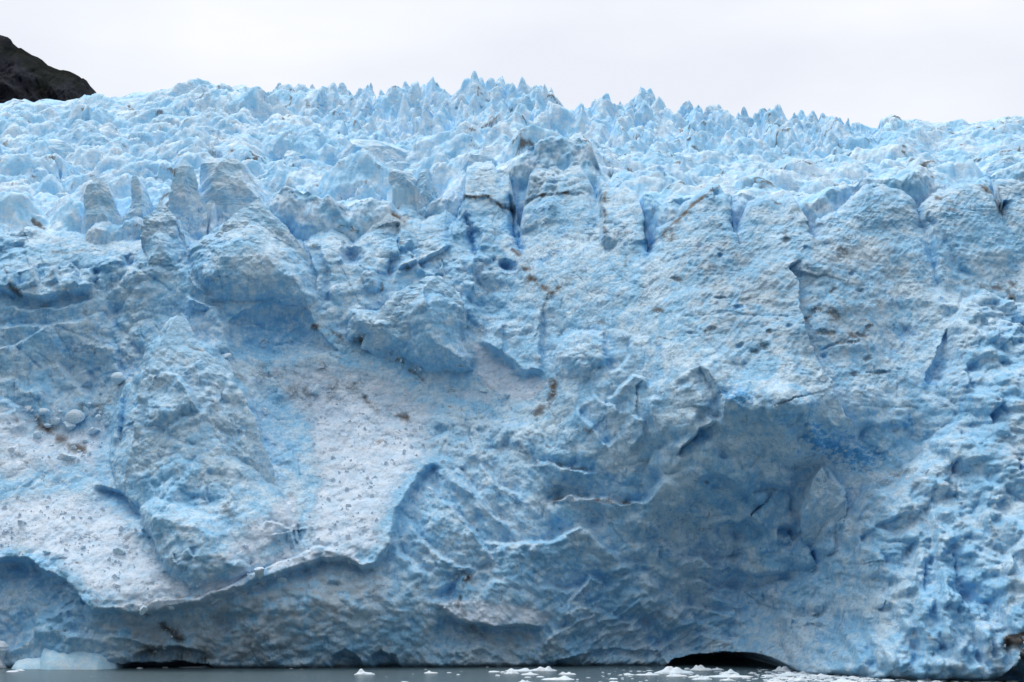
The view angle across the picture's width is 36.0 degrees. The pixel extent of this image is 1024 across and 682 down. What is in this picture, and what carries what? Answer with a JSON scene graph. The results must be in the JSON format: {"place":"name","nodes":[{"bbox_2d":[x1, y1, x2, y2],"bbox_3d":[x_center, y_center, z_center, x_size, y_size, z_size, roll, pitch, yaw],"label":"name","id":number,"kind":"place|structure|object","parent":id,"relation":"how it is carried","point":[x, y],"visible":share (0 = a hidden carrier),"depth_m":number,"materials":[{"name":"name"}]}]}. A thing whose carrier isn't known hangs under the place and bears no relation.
{"place":"outdoors","nodes":[
{"label":"outdoors","id":0,"kind":"place"},
{"bbox_2d":[0,35,95,102],"bbox_3d":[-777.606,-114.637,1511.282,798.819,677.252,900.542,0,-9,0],"label":"mountain","id":1,"kind":"structure","parent":0,"point":[24,74],"depth_m":1526.20,"materials":[{"name":"black stone"}]},
{"bbox_2d":[0,160,1023,680],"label":"glacier cliff","id":2,"kind":"structure","parent":0,"point":[704,424],"depth_m":256.18,"materials":[{"name":"blue ice"}]},
{"bbox_2d":[24,406,31,411],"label":"ice boulder","id":3,"kind":"object","parent":2,"relation":"on","point":[27,408],"visible":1,"depth_m":281.50,"materials":[{"name":"ice"}]},
{"bbox_2d":[33,431,40,439],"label":"ice boulder","id":4,"kind":"object","parent":2,"relation":"on","point":[36,434],"visible":1,"depth_m":276.96,"materials":[{"name":"ice"}]},
{"bbox_2d":[39,408,49,414],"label":"ice boulder","id":5,"kind":"object","parent":2,"relation":"on","point":[43,411],"visible":1,"depth_m":280.78,"materials":[{"name":"ice"}]},
{"bbox_2d":[42,550,50,554],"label":"ice boulder","id":6,"kind":"object","parent":2,"relation":"on","point":[46,552],"visible":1,"depth_m":251.32,"materials":[{"name":"white ice"}]},
{"bbox_2d":[43,423,50,427],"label":"ice boulder","id":7,"kind":"object","parent":2,"relation":"on","point":[46,425],"visible":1,"depth_m":279.92,"materials":[{"name":"ice"}]},
{"bbox_2d":[50,417,59,425],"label":"ice boulder","id":8,"kind":"object","parent":2,"relation":"on","point":[55,421],"visible":1,"depth_m":280.64,"materials":[{"name":"ice"}]},
{"bbox_2d":[57,453,75,460],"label":"ice boulder","id":9,"kind":"object","parent":2,"relation":"on","point":[65,456],"visible":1,"depth_m":271.30,"materials":[{"name":"white ice"}]},
{"bbox_2d":[63,421,75,429],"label":"ice boulder","id":10,"kind":"object","parent":2,"relation":"on","point":[68,425],"visible":1,"depth_m":280.19,"materials":[{"name":"ice"}]},
{"bbox_2d":[64,409,84,423],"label":"ice boulder","id":11,"kind":"object","parent":2,"relation":"on","point":[75,416],"visible":1,"depth_m":280.44,"materials":[{"name":"ice"}]},
{"bbox_2d":[89,427,99,434],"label":"ice boulder","id":12,"kind":"object","parent":2,"relation":"on","point":[93,430],"visible":1,"depth_m":278.42,"materials":[{"name":"ice"}]},
{"bbox_2d":[95,414,101,420],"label":"ice boulder","id":13,"kind":"object","parent":2,"relation":"on","point":[98,417],"visible":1,"depth_m":280.65,"materials":[{"name":"blue ice"}]},
{"bbox_2d":[110,372,125,384],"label":"ice boulder","id":14,"kind":"object","parent":2,"relation":"on","point":[117,378],"visible":1,"depth_m":283.23,"materials":[{"name":"ice"}]},
{"bbox_2d":[113,548,125,554],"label":"ice boulder","id":15,"kind":"object","parent":2,"relation":"on","point":[118,551],"visible":1,"depth_m":250.77,"materials":[{"name":"ice"}]},
{"bbox_2d":[140,605,147,614],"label":"ice boulder","id":16,"kind":"object","parent":2,"relation":"on","point":[143,609],"visible":1,"depth_m":240.98,"materials":[{"name":"ice"}]},
{"bbox_2d":[167,606,174,610],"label":"ice boulder","id":17,"kind":"object","parent":2,"relation":"on","point":[172,608],"visible":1,"depth_m":241.42,"materials":[{"name":"blue ice"}]},
{"bbox_2d":[124,312,275,514],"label":"ice serac","id":18,"kind":"object","parent":2,"relation":"on","point":[231,418],"visible":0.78,"depth_m":267.79,"materials":[{"name":"blue ice"}]},
{"bbox_2d":[210,598,220,604],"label":"ice boulder","id":19,"kind":"object","parent":2,"relation":"on","point":[214,601],"visible":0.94,"depth_m":244.20,"materials":[{"name":"blue ice"}]},
{"bbox_2d":[222,353,231,358],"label":"ice boulder","id":20,"kind":"object","parent":2,"relation":"on","point":[227,356],"visible":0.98,"depth_m":280.85,"materials":[{"name":"ice"}]},
{"bbox_2d":[253,567,264,578],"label":"ice boulder","id":21,"kind":"object","parent":2,"relation":"on","point":[259,572],"visible":1,"depth_m":243.63,"materials":[{"name":"white ice"}]},
{"bbox_2d":[255,374,262,382],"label":"ice boulder","id":22,"kind":"object","parent":2,"relation":"on","point":[259,378],"visible":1,"depth_m":279.72,"materials":[{"name":"blue ice"}]},
{"bbox_2d":[210,197,312,267],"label":"ice serac","id":23,"kind":"object","parent":2,"relation":"on","point":[259,212],"visible":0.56,"depth_m":298.78,"materials":[{"name":"blue ice"}]},
{"bbox_2d":[262,408,269,414],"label":"ice boulder","id":24,"kind":"object","parent":2,"relation":"on","point":[265,411],"visible":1,"depth_m":276.04,"materials":[{"name":"blue ice"}]},
{"bbox_2d":[277,576,286,581],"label":"ice boulder","id":25,"kind":"object","parent":2,"relation":"on","point":[281,579],"visible":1,"depth_m":247.43,"materials":[{"name":"blue ice"}]},
{"bbox_2d":[311,384,318,394],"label":"ice boulder","id":26,"kind":"object","parent":2,"relation":"on","point":[315,390],"visible":1,"depth_m":279.84,"materials":[{"name":"ice"}]},
{"bbox_2d":[361,276,466,360],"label":"ice serac","id":27,"kind":"object","parent":2,"relation":"on","point":[391,311],"visible":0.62,"depth_m":286.04,"materials":[{"name":"blue ice"}]},
{"bbox_2d":[508,369,514,374],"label":"ice boulder","id":28,"kind":"object","parent":2,"relation":"on","point":[510,371],"visible":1,"depth_m":280.49,"materials":[{"name":"blue ice"}]},
{"bbox_2d":[0,287,1023,669],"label":"ice rubble","id":29,"kind":"object","parent":2,"relation":"on","point":[12,453],"visible":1,"depth_m":260.28,"materials":[{"name":"ice"}]},
{"bbox_2d":[800,467,846,546],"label":"ice serac","id":30,"kind":"object","parent":2,"relation":"on","point":[822,502],"visible":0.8,"depth_m":241.15,"materials":[{"name":"blue ice"}]},
{"bbox_2d":[0,70,1023,244],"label":"ice field","id":31,"kind":"structure","parent":0,"point":[640,148],"depth_m":478.69,"materials":[{"name":"blue ice"}]},
{"bbox_2d":[26,139,74,158],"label":"ice serac","id":32,"kind":"object","parent":31,"relation":"on","point":[63,149],"visible":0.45,"depth_m":483.09,"materials":[{"name":"ice"}]},
{"bbox_2d":[55,189,68,197],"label":"ice serac","id":33,"kind":"object","parent":31,"relation":"on","point":[62,193],"visible":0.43,"depth_m":391.10,"materials":[{"name":"blue ice"}]},
{"bbox_2d":[82,133,112,146],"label":"ice serac","id":34,"kind":"object","parent":31,"relation":"on","point":[94,139],"visible":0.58,"depth_m":507.33,"materials":[{"name":"blue ice"}]},
{"bbox_2d":[81,177,122,234],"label":"ice serac","id":35,"kind":"object","parent":31,"relation":"on","point":[99,202],"visible":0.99,"depth_m":311.38,"materials":[{"name":"blue ice"}]},
{"bbox_2d":[123,175,153,222],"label":"ice serac","id":36,"kind":"object","parent":31,"relation":"on","point":[141,206],"visible":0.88,"depth_m":312.62,"materials":[{"name":"blue ice"}]},
{"bbox_2d":[140,200,186,251],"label":"ice serac","id":37,"kind":"object","parent":31,"relation":"on","point":[162,218],"visible":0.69,"depth_m":300.52,"materials":[{"name":"blue ice"}]},
{"bbox_2d":[168,160,206,239],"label":"ice serac","id":38,"kind":"object","parent":31,"relation":"on","point":[185,199],"visible":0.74,"depth_m":310.15,"materials":[{"name":"blue ice"}]},
{"bbox_2d":[198,158,269,219],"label":"ice serac","id":39,"kind":"object","parent":31,"relation":"on","point":[230,187],"visible":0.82,"depth_m":312.37,"materials":[{"name":"blue ice"}]},
{"bbox_2d":[220,140,271,160],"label":"ice serac","id":40,"kind":"object","parent":31,"relation":"on","point":[229,147],"visible":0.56,"depth_m":466.68,"materials":[{"name":"ice"}]},
{"bbox_2d":[284,177,295,188],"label":"ice serac","id":41,"kind":"object","parent":31,"relation":"on","point":[289,182],"visible":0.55,"depth_m":312.06,"materials":[{"name":"ice"}]},
{"bbox_2d":[284,150,306,158],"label":"ice serac","id":42,"kind":"object","parent":31,"relation":"on","point":[288,153],"visible":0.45,"depth_m":465.55,"materials":[{"name":"blue ice"}]},
{"bbox_2d":[338,82,349,95],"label":"ice spire","id":43,"kind":"structure","parent":31,"relation":"on","point":[342,89],"depth_m":607.31,"materials":[{"name":"blue ice"}]},
{"bbox_2d":[353,88,362,99],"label":"ice spire","id":44,"kind":"structure","parent":31,"relation":"on","point":[357,94],"depth_m":609.09,"materials":[{"name":"blue ice"}]},
{"bbox_2d":[340,139,409,170],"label":"ice serac","id":45,"kind":"object","parent":31,"relation":"on","point":[385,152],"visible":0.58,"depth_m":463.23,"materials":[{"name":"blue ice"}]},
{"bbox_2d":[386,169,419,208],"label":"ice serac","id":46,"kind":"object","parent":31,"relation":"on","point":[404,189],"visible":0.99,"depth_m":316.02,"materials":[{"name":"blue ice"}]},
{"bbox_2d":[408,128,425,140],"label":"ice serac","id":47,"kind":"object","parent":31,"relation":"on","point":[421,132],"visible":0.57,"depth_m":528.53,"materials":[{"name":"blue ice"}]},
{"bbox_2d":[416,169,437,211],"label":"ice serac","id":48,"kind":"object","parent":31,"relation":"on","point":[428,193],"visible":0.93,"depth_m":316.53,"materials":[{"name":"blue ice"}]},
{"bbox_2d":[461,153,497,171],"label":"ice serac","id":49,"kind":"object","parent":31,"relation":"on","point":[469,159],"visible":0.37,"depth_m":325.00,"materials":[{"name":"blue ice"}]},
{"bbox_2d":[646,96,653,105],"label":"ice spire","id":50,"kind":"structure","parent":31,"relation":"on","point":[650,100],"depth_m":608.88,"materials":[{"name":"blue ice"}]},
{"bbox_2d":[679,156,688,172],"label":"ice serac","id":51,"kind":"object","parent":31,"relation":"on","point":[683,167],"visible":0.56,"depth_m":450.46,"materials":[{"name":"blue ice"}]},
{"bbox_2d":[683,101,693,119],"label":"ice spire","id":52,"kind":"structure","parent":31,"relation":"on","point":[688,108],"depth_m":612.07,"materials":[{"name":"blue ice"}]},
{"bbox_2d":[703,106,712,120],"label":"ice spire","id":53,"kind":"structure","parent":31,"relation":"on","point":[707,111],"depth_m":607.76,"materials":[{"name":"blue ice"}]},
{"bbox_2d":[737,153,747,159],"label":"ice serac","id":54,"kind":"object","parent":31,"relation":"on","point":[741,156],"visible":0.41,"depth_m":484.77,"materials":[{"name":"blue ice"}]},
{"bbox_2d":[739,107,752,126],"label":"ice spire","id":55,"kind":"structure","parent":31,"relation":"on","point":[744,117],"depth_m":609.52,"materials":[{"name":"blue ice"}]},
{"bbox_2d":[761,149,784,162],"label":"ice serac","id":56,"kind":"object","parent":31,"relation":"on","point":[768,155],"visible":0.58,"depth_m":491.17,"materials":[{"name":"blue ice"}]},
{"bbox_2d":[773,118,782,125],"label":"ice spire","id":57,"kind":"structure","parent":31,"relation":"on","point":[778,121],"depth_m":606.41,"materials":[{"name":"blue ice"}]},
{"bbox_2d":[792,112,801,128],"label":"ice spire","id":58,"kind":"structure","parent":31,"relation":"on","point":[795,119],"depth_m":608.66,"materials":[{"name":"blue ice"}]},
{"bbox_2d":[805,115,818,128],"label":"ice spire","id":59,"kind":"structure","parent":31,"relation":"on","point":[810,121],"depth_m":608.92,"materials":[{"name":"blue ice"}]},
{"bbox_2d":[835,152,850,155],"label":"ice serac","id":60,"kind":"object","parent":31,"relation":"on","point":[846,153],"visible":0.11,"depth_m":505.62,"materials":[{"name":"blue ice"}]},
{"bbox_2d":[846,118,850,130],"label":"ice spire","id":61,"kind":"structure","parent":31,"relation":"on","point":[848,124],"depth_m":609.21,"materials":[{"name":"blue ice"}]},
{"bbox_2d":[984,159,1014,175],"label":"ice serac","id":62,"kind":"object","parent":31,"relation":"on","point":[996,165],"visible":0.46,"depth_m":299.88,"materials":[{"name":"blue ice"}]},
{"bbox_2d":[0,655,1023,681],"bbox_3d":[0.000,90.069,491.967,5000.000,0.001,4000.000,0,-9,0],"label":"water","id":63,"kind":"structure","parent":0,"point":[178,673],"depth_m":228.12,"materials":[{"name":"grey liquid"}]},
{"bbox_2d":[0,641,8,667],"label":"mushroom iceberg","id":64,"kind":"object","parent":63,"relation":"on","point":[4,647],"visible":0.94,"depth_m":247.07,"materials":[{"name":"ice"}]},
{"bbox_2d":[11,648,122,669],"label":"blue iceberg","id":65,"kind":"object","parent":63,"relation":"on","point":[48,659],"visible":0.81,"depth_m":243.56,"materials":[{"name":"blue ice"}]},
{"bbox_2d":[181,666,210,667],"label":"ice floe","id":66,"kind":"object","parent":63,"relation":"on","point":[196,667],"visible":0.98,"depth_m":248.58,"materials":[{"name":"grey ice"}]},
{"bbox_2d":[354,669,374,674],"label":"ice floe","id":67,"kind":"object","parent":63,"relation":"on","point":[361,672],"visible":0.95,"depth_m":227.28,"materials":[{"name":"white ice"}]},
{"bbox_2d":[504,670,518,673],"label":"ice floe","id":68,"kind":"object","parent":63,"relation":"on","point":[512,672],"visible":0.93,"depth_m":230.17,"materials":[{"name":"white ice"}]},
{"bbox_2d":[11,667,1018,681],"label":"brash ice","id":69,"kind":"structure","parent":63,"relation":"on","point":[830,677],"depth_m":217.34,"materials":[{"name":"white ice"}]},
{"bbox_2d":[506,668,530,671],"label":"ice floe","id":70,"kind":"object","parent":63,"relation":"on","point":[520,670],"visible":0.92,"depth_m":237.06,"materials":[{"name":"white ice"}]},
{"bbox_2d":[521,672,538,674],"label":"ice floe","id":71,"kind":"object","parent":63,"relation":"on","point":[529,673],"visible":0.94,"depth_m":227.38,"materials":[{"name":"white ice"}]},
{"bbox_2d":[531,666,556,670],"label":"ice floe","id":72,"kind":"object","parent":63,"relation":"on","point":[548,668],"visible":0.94,"depth_m":238.11,"materials":[{"name":"white ice"}]},
{"bbox_2d":[541,676,574,679],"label":"ice floe","id":73,"kind":"object","parent":63,"relation":"on","point":[564,678],"visible":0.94,"depth_m":214.49,"materials":[{"name":"white ice"}]},
{"bbox_2d":[558,672,575,674],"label":"ice floe","id":74,"kind":"object","parent":63,"relation":"on","point":[564,673],"visible":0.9,"depth_m":227.79,"materials":[{"name":"white ice"}]},
{"bbox_2d":[636,672,658,674],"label":"ice floe","id":75,"kind":"object","parent":63,"relation":"on","point":[649,673],"visible":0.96,"depth_m":226.53,"materials":[{"name":"white ice"}]},
{"bbox_2d":[654,666,693,673],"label":"ice floe","id":76,"kind":"object","parent":63,"relation":"on","point":[670,670],"visible":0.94,"depth_m":230.48,"materials":[{"name":"white ice"}]},
{"bbox_2d":[667,673,686,676],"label":"ice floe","id":77,"kind":"object","parent":63,"relation":"on","point":[674,675],"visible":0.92,"depth_m":222.66,"materials":[{"name":"white ice"}]},
{"bbox_2d":[690,665,711,670],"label":"ice floe","id":78,"kind":"object","parent":63,"relation":"on","point":[700,667],"visible":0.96,"depth_m":240.04,"materials":[{"name":"white ice"}]},
{"bbox_2d":[692,675,711,679],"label":"ice floe","id":79,"kind":"object","parent":63,"relation":"on","point":[701,677],"visible":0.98,"depth_m":214.83,"materials":[{"name":"white ice"}]},
{"bbox_2d":[719,669,737,673],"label":"ice floe","id":80,"kind":"object","parent":63,"relation":"on","point":[730,671],"visible":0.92,"depth_m":230.22,"materials":[{"name":"white ice"}]},
{"bbox_2d":[706,673,752,676],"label":"ice floe","id":81,"kind":"object","parent":63,"relation":"on","point":[728,675],"visible":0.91,"depth_m":221.54,"materials":[{"name":"white ice"}]},
{"bbox_2d":[768,679,784,681],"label":"ice floe","id":82,"kind":"object","parent":63,"relation":"on","point":[777,680],"visible":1,"depth_m":208.79,"materials":[{"name":"white ice"}]},
{"bbox_2d":[772,666,793,670],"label":"ice floe","id":83,"kind":"object","parent":63,"relation":"on","point":[783,668],"visible":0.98,"depth_m":237.51,"materials":[{"name":"white ice"}]},
{"bbox_2d":[772,672,806,675],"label":"ice floe","id":84,"kind":"object","parent":63,"relation":"on","point":[788,674],"visible":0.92,"depth_m":225.22,"materials":[{"name":"white ice"}]},
{"bbox_2d":[787,676,806,681],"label":"ice floe","id":85,"kind":"object","parent":63,"relation":"on","point":[799,679],"visible":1,"depth_m":210.91,"materials":[{"name":"white ice"}]},
{"bbox_2d":[810,673,830,676],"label":"ice floe","id":86,"kind":"object","parent":63,"relation":"on","point":[820,675],"visible":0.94,"depth_m":222.75,"materials":[{"name":"white ice"}]},
{"bbox_2d":[832,678,856,681],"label":"ice floe","id":87,"kind":"object","parent":63,"relation":"on","point":[842,680],"visible":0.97,"depth_m":209.55,"materials":[{"name":"white ice"}]},
{"bbox_2d":[0,0,1023,128],"label":"sky","id":88,"kind":"structure","parent":0,"point":[865,62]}
]}

